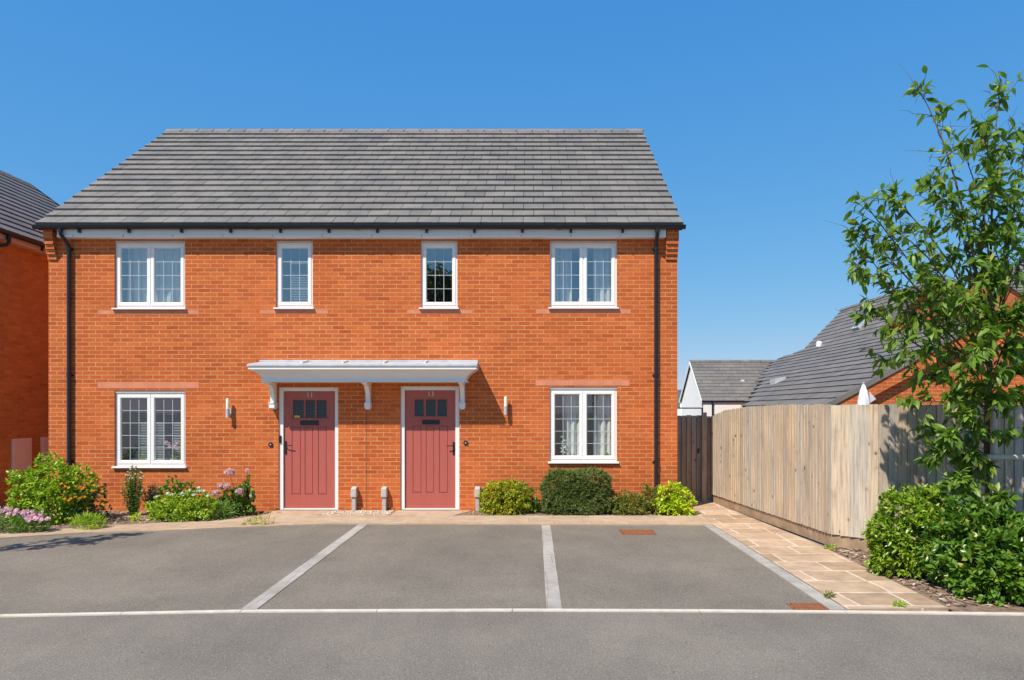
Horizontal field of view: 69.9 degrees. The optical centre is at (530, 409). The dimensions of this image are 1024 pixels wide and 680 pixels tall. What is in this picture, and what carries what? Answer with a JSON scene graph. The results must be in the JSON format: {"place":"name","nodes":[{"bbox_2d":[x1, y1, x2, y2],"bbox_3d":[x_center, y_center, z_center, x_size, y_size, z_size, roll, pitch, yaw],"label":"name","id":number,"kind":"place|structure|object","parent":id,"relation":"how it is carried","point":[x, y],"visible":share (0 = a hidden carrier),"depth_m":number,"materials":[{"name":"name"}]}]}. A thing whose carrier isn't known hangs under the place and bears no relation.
{"place":"outdoors","nodes":[
{"label":"outdoors","id":0,"kind":"place"},
{"bbox_2d":[0,170,60,504],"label":"neighbour house","id":1,"kind":"structure","parent":0,"point":[24,349],"depth_m":15.09,"materials":[{"name":"brick"}]},
{"bbox_2d":[0,510,260,532],"bbox_3d":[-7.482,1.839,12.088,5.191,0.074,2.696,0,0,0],"label":"mulch","id":2,"kind":"object","parent":0,"point":[114,523],"visible":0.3,"depth_m":12.20,"materials":[{"name":"brown wood"}]},
{"bbox_2d":[0,506,54,533],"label":"flowering plant","id":3,"kind":"object","parent":2,"relation":"on","point":[26,515],"visible":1,"depth_m":10.98,"materials":[{"name":"pink plant"}]},
{"bbox_2d":[3,450,100,524],"bbox_3d":[-7.921,1.274,12.104,1.374,1.227,1.179,0,0,0],"label":"shrub","id":4,"kind":"object","parent":2,"relation":"on","point":[48,491],"visible":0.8,"depth_m":11.85,"materials":[{"name":"green plant"}]},
{"bbox_2d":[50,476,111,524],"bbox_3d":[-7.371,1.483,11.990,0.934,0.791,0.941,0,0,-30],"label":"flowering plant","id":5,"kind":"object","parent":2,"relation":"on","point":[91,501],"visible":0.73,"depth_m":11.90,"materials":[{"name":"green plant"}]},
{"bbox_2d":[67,510,108,529],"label":"grass tuft","id":6,"kind":"object","parent":2,"relation":"on","point":[95,519],"visible":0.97,"depth_m":11.35,"materials":[{"name":"green plant"}]},
{"bbox_2d":[120,465,144,515],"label":"tall plant","id":7,"kind":"object","parent":2,"relation":"on","point":[133,501],"visible":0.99,"depth_m":12.73,"materials":[{"name":"green plant"}]},
{"bbox_2d":[129,512,140,521],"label":"weed","id":8,"kind":"object","parent":2,"relation":"on","point":[134,516],"visible":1,"depth_m":12.12,"materials":[{"name":"green plant"}]},
{"bbox_2d":[142,482,162,513],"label":"tall plant","id":9,"kind":"object","parent":2,"relation":"on","point":[151,492],"visible":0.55,"depth_m":12.93,"materials":[{"name":"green plant"}]},
{"bbox_2d":[155,475,201,514],"bbox_3d":[-6.256,1.508,13.007,0.834,0.741,0.601,0,0,0],"label":"shrub","id":10,"kind":"object","parent":2,"relation":"on","point":[165,487],"visible":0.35,"depth_m":12.96,"materials":[{"name":"green plant"}]},
{"bbox_2d":[144,486,221,521],"bbox_3d":[-5.884,1.589,12.322,1.307,0.585,0.816,0,0,0],"label":"flowering plant","id":11,"kind":"object","parent":2,"relation":"on","point":[171,509],"visible":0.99,"depth_m":12.18,"materials":[{"name":"green plant"}]},
{"bbox_2d":[189,493,241,519],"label":"shrub","id":12,"kind":"object","parent":2,"relation":"on","point":[222,507],"visible":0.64,"depth_m":12.41,"materials":[{"name":"green plant"}]},
{"bbox_2d":[212,468,256,516],"bbox_3d":[-5.167,1.446,12.870,0.725,0.878,0.609,0,0,0],"label":"rose bush","id":13,"kind":"object","parent":2,"relation":"on","point":[240,506],"visible":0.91,"depth_m":12.73,"materials":[{"name":"green plant"}]},
{"bbox_2d":[243,474,253,513],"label":"tall plant","id":14,"kind":"object","parent":2,"relation":"on","point":[247,488],"visible":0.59,"depth_m":12.97,"materials":[{"name":"green plant"}]},
{"bbox_2d":[158,285,162,301],"bbox_3d":[-6.866,-2.102,13.590,0.110,0.417,0.110,0,0,0],"label":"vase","id":15,"kind":"object","parent":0,"point":[160,297],"visible":0.78,"depth_m":13.56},
{"bbox_2d":[0,510,713,538],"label":"pavement","id":16,"kind":"structure","parent":0,"point":[396,517],"depth_m":12.05,"materials":[{"name":"beige concrete"}]},
{"bbox_2d":[84,524,98,529],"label":"weed","id":17,"kind":"object","parent":16,"relation":"on","point":[91,527],"visible":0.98,"depth_m":11.23,"materials":[{"name":"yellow plant"}]},
{"bbox_2d":[241,517,260,524],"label":"weed","id":18,"kind":"object","parent":16,"relation":"on","point":[249,521],"visible":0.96,"depth_m":11.74,"materials":[{"name":"yellow plant"}]},
{"bbox_2d":[252,511,277,524],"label":"weed","id":19,"kind":"object","parent":16,"relation":"on","point":[262,520],"visible":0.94,"depth_m":11.78,"materials":[{"name":"yellow plant"}]},
{"label":"gravel bed","id":20,"kind":"structure","parent":16,"relation":"on","visible":0},
{"bbox_2d":[316,510,393,514],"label":"gravel","id":21,"kind":"structure","parent":20,"relation":"on","point":[364,512],"depth_m":13.05,"materials":[{"name":"beige gravel"}]},
{"bbox_2d":[350,486,357,510],"bbox_3d":[-3.222,1.624,13.336,0.109,0.451,0.120,0,0,0],"label":"duct cover","id":22,"kind":"object","parent":21,"relation":"on","point":[354,493],"visible":1,"depth_m":13.30,"materials":[{"name":"grey plastic"}]},
{"bbox_2d":[381,486,387,510],"bbox_3d":[-2.672,1.624,13.336,0.109,0.451,0.120,0,0,0],"label":"duct cover","id":23,"kind":"object","parent":21,"relation":"on","point":[384,492],"visible":0.98,"depth_m":13.30,"materials":[{"name":"grey plastic"}]},
{"bbox_2d":[0,524,817,613],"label":"driveway","id":24,"kind":"structure","parent":0,"point":[479,567],"depth_m":8.47,"materials":[{"name":"grey asphalt"}]},
{"bbox_2d":[242,524,366,608],"bbox_3d":[-2.672,1.852,9.388,0.150,0.001,5.168,0,0,-1],"label":"parking line","id":25,"kind":"object","parent":24,"relation":"on","point":[268,594],"visible":1,"depth_m":8.33,"materials":[{"name":"white paint"}]},
{"bbox_2d":[542,525,561,608],"bbox_3d":[0.230,1.852,9.324,0.144,0.001,5.015,0,0,0],"label":"parking line","id":26,"kind":"object","parent":24,"relation":"on","point":[553,598],"visible":1,"depth_m":8.33,"materials":[{"name":"white paint"}]},
{"bbox_2d":[619,529,656,534],"bbox_3d":[1.613,1.854,11.090,0.520,0.016,0.420,0,0,0],"label":"drain cover","id":27,"kind":"object","parent":24,"relation":"on","point":[637,532],"visible":1,"depth_m":11.06,"materials":[{"name":"metal"}]},
{"bbox_2d":[786,603,828,609],"bbox_3d":[2.603,1.854,6.898,0.320,0.016,0.210,0,0,0],"label":"drain cover","id":28,"kind":"object","parent":24,"relation":"on","point":[806,606],"visible":1,"depth_m":6.88,"materials":[{"name":"metal"}]},
{"bbox_2d":[0,497,953,611],"bbox_3d":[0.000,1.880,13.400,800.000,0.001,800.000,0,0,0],"label":"ground","id":29,"kind":"structure","parent":0,"point":[806,538],"depth_m":11.22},
{"bbox_2d":[31,128,685,512],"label":"semi detached house","id":30,"kind":"structure","parent":29,"relation":"on","point":[427,342],"depth_m":13.40,"materials":[{"name":"orange brick"}]},
{"bbox_2d":[111,391,186,467],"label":"window","id":31,"kind":"structure","parent":30,"relation":"in","point":[151,462],"depth_m":13.44,"materials":[{"name":"white plastic"}]},
{"bbox_2d":[111,241,186,309],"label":"window","id":32,"kind":"structure","parent":30,"relation":"in","point":[151,246],"depth_m":13.43,"materials":[{"name":"white plastic"}]},
{"bbox_2d":[127,249,180,301],"bbox_3d":[-6.980,-2.503,13.820,1.311,1.206,0.075,0,0,0],"label":"curtain","id":33,"kind":"object","parent":30,"relation":"hanging from","point":[137,265],"visible":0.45,"depth_m":13.81,"materials":[{"name":"fabric"}]},
{"bbox_2d":[131,398,180,459],"bbox_3d":[-6.942,0.318,13.710,1.127,1.223,0.036,0,0,0],"label":"window blind","id":34,"kind":"object","parent":30,"relation":"attached to","point":[157,458],"depth_m":13.71,"materials":[{"name":"white plastic"}]},
{"bbox_2d":[161,439,180,459],"bbox_3d":[-6.666,0.770,13.576,0.327,0.471,0.316,0,0,-36],"label":"orchid","id":35,"kind":"object","parent":30,"relation":"on","point":[175,445],"visible":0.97,"depth_m":13.56,"materials":[{"name":"white plant"}]},
{"bbox_2d":[273,241,313,308],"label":"window","id":36,"kind":"structure","parent":30,"relation":"in","point":[287,251],"depth_m":13.46,"materials":[{"name":"white plastic"}]},
{"bbox_2d":[290,262,307,301],"bbox_3d":[-4.249,-2.326,13.600,0.446,0.820,0.036,0,0,0],"label":"window blind","id":37,"kind":"object","parent":30,"relation":"attached to","point":[298,282],"depth_m":13.59,"materials":[{"name":"white plastic"}]},
{"bbox_2d":[279,387,337,509],"bbox_3d":[-4.075,0.718,13.481,1.090,2.264,0.179,0,0,0],"label":"door","id":38,"kind":"structure","parent":30,"relation":"in","point":[308,416],"depth_m":13.46,"materials":[{"name":"red paint"}]},
{"bbox_2d":[401,386,458,509],"bbox_3d":[-1.850,0.708,13.481,1.079,2.284,0.179,0,0,0],"label":"door","id":39,"kind":"structure","parent":30,"relation":"in","point":[429,414],"depth_m":13.46,"materials":[{"name":"red paint"}]},
{"bbox_2d":[419,241,458,308],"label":"window","id":40,"kind":"structure","parent":30,"relation":"in","point":[438,258],"depth_m":14.42,"materials":[{"name":"white plastic"}]},
{"bbox_2d":[555,249,570,301],"bbox_3d":[0.572,-2.509,13.760,0.450,1.194,0.075,0,0,0],"label":"curtain","id":41,"kind":"object","parent":30,"relation":"hanging from","point":[559,275],"visible":0.56,"depth_m":13.74,"materials":[{"name":"fabric"}]},
{"bbox_2d":[563,395,578,454],"bbox_3d":[0.811,0.247,13.760,0.440,1.334,0.075,0,0,0],"label":"curtain","id":42,"kind":"object","parent":30,"relation":"hanging from","point":[571,424],"visible":0.52,"depth_m":13.75,"materials":[{"name":"fabric"}]},
{"bbox_2d":[548,387,618,463],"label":"window","id":43,"kind":"structure","parent":30,"relation":"in","point":[557,394],"depth_m":13.44,"materials":[{"name":"white plastic"}]},
{"bbox_2d":[548,241,618,308],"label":"window","id":44,"kind":"structure","parent":30,"relation":"in","point":[581,261],"depth_m":13.44,"materials":[{"name":"white plastic"}]},
{"bbox_2d":[593,395,610,454],"bbox_3d":[1.369,0.247,13.760,0.436,1.334,0.074,0,0,0],"label":"curtain","id":45,"kind":"object","parent":30,"relation":"hanging from","point":[601,424],"visible":0.62,"depth_m":13.74,"materials":[{"name":"fabric"}]},
{"bbox_2d":[593,249,610,301],"bbox_3d":[1.353,-2.509,13.760,0.450,1.194,0.075,0,0,0],"label":"curtain","id":46,"kind":"object","parent":30,"relation":"hanging from","point":[597,275],"visible":0.56,"depth_m":13.75,"materials":[{"name":"fabric"}]},
{"bbox_2d":[0,608,1023,616],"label":"kerb","id":47,"kind":"structure","parent":29,"relation":"on","point":[509,610],"depth_m":6.72,"materials":[{"name":"concrete"}]},
{"bbox_2d":[679,360,773,416],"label":"garage","id":48,"kind":"structure","parent":29,"relation":"on","point":[711,387],"depth_m":26.48,"materials":[{"name":"tile"}]},
{"bbox_2d":[711,404,831,544],"bbox_3d":[3.917,0.882,12.278,0.219,1.935,4.761,0,0,-5],"label":"wooden fence","id":49,"kind":"object","parent":29,"relation":"on","point":[770,464],"visible":0.98,"depth_m":11.56,"materials":[{"name":"brown wood"}]},
{"bbox_2d":[677,408,711,501],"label":"garden gate","id":50,"kind":"structure","parent":49,"relation":"attached to","point":[694,455],"depth_m":14.66,"materials":[{"name":"brown wood"}]},
{"bbox_2d":[704,525,846,610],"bbox_3d":[2.845,1.863,9.245,0.150,0.034,4.949,0,0,0],"label":"path edging","id":51,"kind":"object","parent":29,"relation":"on","point":[813,593],"visible":0.79,"depth_m":8.30,"materials":[{"name":"grey concrete"}]},
{"bbox_2d":[857,382,875,404],"bbox_3d":[5.275,0.704,11.601,0.258,2.291,0.242,0,0,-16],"label":"parasol","id":52,"kind":"object","parent":29,"relation":"on","point":[863,398],"visible":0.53,"depth_m":11.54,"materials":[{"name":"white fabric"}]},
{"bbox_2d":[741,283,1023,406],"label":"brick house","id":53,"kind":"structure","parent":29,"relation":"on","point":[829,364],"depth_m":18.08,"materials":[{"name":"tile"}]},
{"bbox_2d":[823,546,1023,612],"bbox_3d":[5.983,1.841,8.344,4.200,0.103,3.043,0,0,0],"label":"mulch","id":54,"kind":"object","parent":29,"relation":"on","point":[912,578],"visible":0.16,"depth_m":7.63,"materials":[{"name":"brown wood"}]},
{"bbox_2d":[860,482,970,583],"bbox_3d":[4.360,1.348,8.255,1.160,1.116,1.048,0,0,31],"label":"hedge shrub","id":55,"kind":"object","parent":54,"relation":"on","point":[889,544],"visible":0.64,"depth_m":8.10,"materials":[{"name":"green plant"}]},
{"bbox_2d":[828,64,1023,525],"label":"young tree","id":56,"kind":"object","parent":54,"relation":"on","point":[946,299],"visible":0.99,"depth_m":8.18,"materials":[{"name":"green plant"}]},
{"bbox_2d":[910,494,1023,592],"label":"hedge shrub","id":57,"kind":"object","parent":54,"relation":"on","point":[997,516],"visible":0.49,"depth_m":7.60,"materials":[{"name":"green plant"}]},
{"bbox_2d":[935,515,1023,606],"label":"hedge shrub","id":58,"kind":"object","parent":54,"relation":"on","point":[1006,573],"visible":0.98,"depth_m":7.05,"materials":[{"name":"green plant"}]},
{"bbox_2d":[984,397,1023,505],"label":"tree stake","id":59,"kind":"object","parent":54,"relation":"on","point":[994,455],"visible":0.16,"depth_m":8.32,"materials":[{"name":"wood"}]},
{"bbox_2d":[831,404,1023,550],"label":"wooden fence","id":60,"kind":"object","parent":29,"relation":"on","point":[876,449],"visible":0.39,"depth_m":9.47,"materials":[{"name":"brown wood"}]},
{"bbox_2d":[0,611,1023,679],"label":"road","id":61,"kind":"structure","parent":0,"point":[512,645],"depth_m":5.76,"materials":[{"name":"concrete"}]},
{"bbox_2d":[0,0,1023,389],"label":"sky","id":62,"kind":"structure","parent":0,"point":[761,120],"materials":[{"name":"blue"}]},
{"bbox_2d":[560,435,567,454],"bbox_3d":[0.603,0.720,13.595,0.164,0.500,0.088,0,0,0],"label":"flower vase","id":63,"kind":"object","parent":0,"point":[563,446],"visible":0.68,"depth_m":13.58,"materials":[{"name":"white ceramic"}]},
{"bbox_2d":[459,510,681,514],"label":"mulch","id":64,"kind":"object","parent":0,"point":[607,513],"visible":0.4,"depth_m":12.90,"materials":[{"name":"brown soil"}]},
{"bbox_2d":[474,486,480,510],"bbox_3d":[-0.973,1.624,13.336,0.109,0.451,0.120,0,0,0],"label":"duct cover","id":65,"kind":"object","parent":64,"relation":"on","point":[476,496],"visible":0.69,"depth_m":13.30,"materials":[{"name":"grey plastic"}]},
{"bbox_2d":[478,478,532,514],"bbox_3d":[-0.464,1.542,13.052,1.012,0.675,0.745,0,0,0],"label":"shrub","id":66,"kind":"object","parent":64,"relation":"on","point":[508,506],"visible":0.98,"depth_m":12.87,"materials":[{"name":"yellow plant"}]},
{"bbox_2d":[513,480,540,514],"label":"shrub","id":67,"kind":"object","parent":64,"relation":"on","point":[534,509],"visible":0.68,"depth_m":13.04,"materials":[{"name":"green plant"}]},
{"bbox_2d":[538,466,613,515],"bbox_3d":[0.803,1.440,13.036,1.364,0.900,0.812,0,0,0],"label":"hedge","id":68,"kind":"object","parent":64,"relation":"on","point":[578,495],"visible":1,"depth_m":12.82,"materials":[{"name":"green plant"}]},
{"bbox_2d":[604,489,651,515],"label":"shrub","id":69,"kind":"object","parent":64,"relation":"on","point":[628,506],"visible":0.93,"depth_m":12.85,"materials":[{"name":"green plant"}]},
{"bbox_2d":[636,481,667,514],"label":"shrub","id":70,"kind":"object","parent":64,"relation":"on","point":[648,493],"visible":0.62,"depth_m":12.96,"materials":[{"name":"green plant"}]},
{"bbox_2d":[651,479,697,515],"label":"shrub","id":71,"kind":"object","parent":64,"relation":"on","point":[677,503],"visible":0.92,"depth_m":12.80,"materials":[{"name":"green plant"}]},
{"bbox_2d":[677,390,681,415],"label":"house","id":72,"kind":"structure","parent":0,"point":[678,398],"depth_m":40.24,"materials":[{"name":"stone"}]},
{"bbox_2d":[682,499,948,611],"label":"path","id":73,"kind":"structure","parent":0,"point":[851,585],"depth_m":8.60,"materials":[{"name":"stone"}]},
{"bbox_2d":[822,589,835,597],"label":"weed","id":74,"kind":"object","parent":73,"relation":"on","point":[829,595],"visible":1,"depth_m":7.18,"materials":[{"name":"green plant"}]},
{"bbox_2d":[824,544,836,549],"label":"weed","id":75,"kind":"object","parent":73,"relation":"on","point":[830,547],"visible":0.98,"depth_m":9.68,"materials":[{"name":"green plant"}]},
{"bbox_2d":[892,600,906,606],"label":"weed","id":76,"kind":"object","parent":73,"relation":"on","point":[900,603],"visible":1,"depth_m":6.85,"materials":[{"name":"green plant"}]},
{"bbox_2d":[961,267,1023,309],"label":"house","id":77,"kind":"structure","parent":0,"point":[1014,295],"depth_m":28.88,"materials":[{"name":"orange brick"}]}
]}

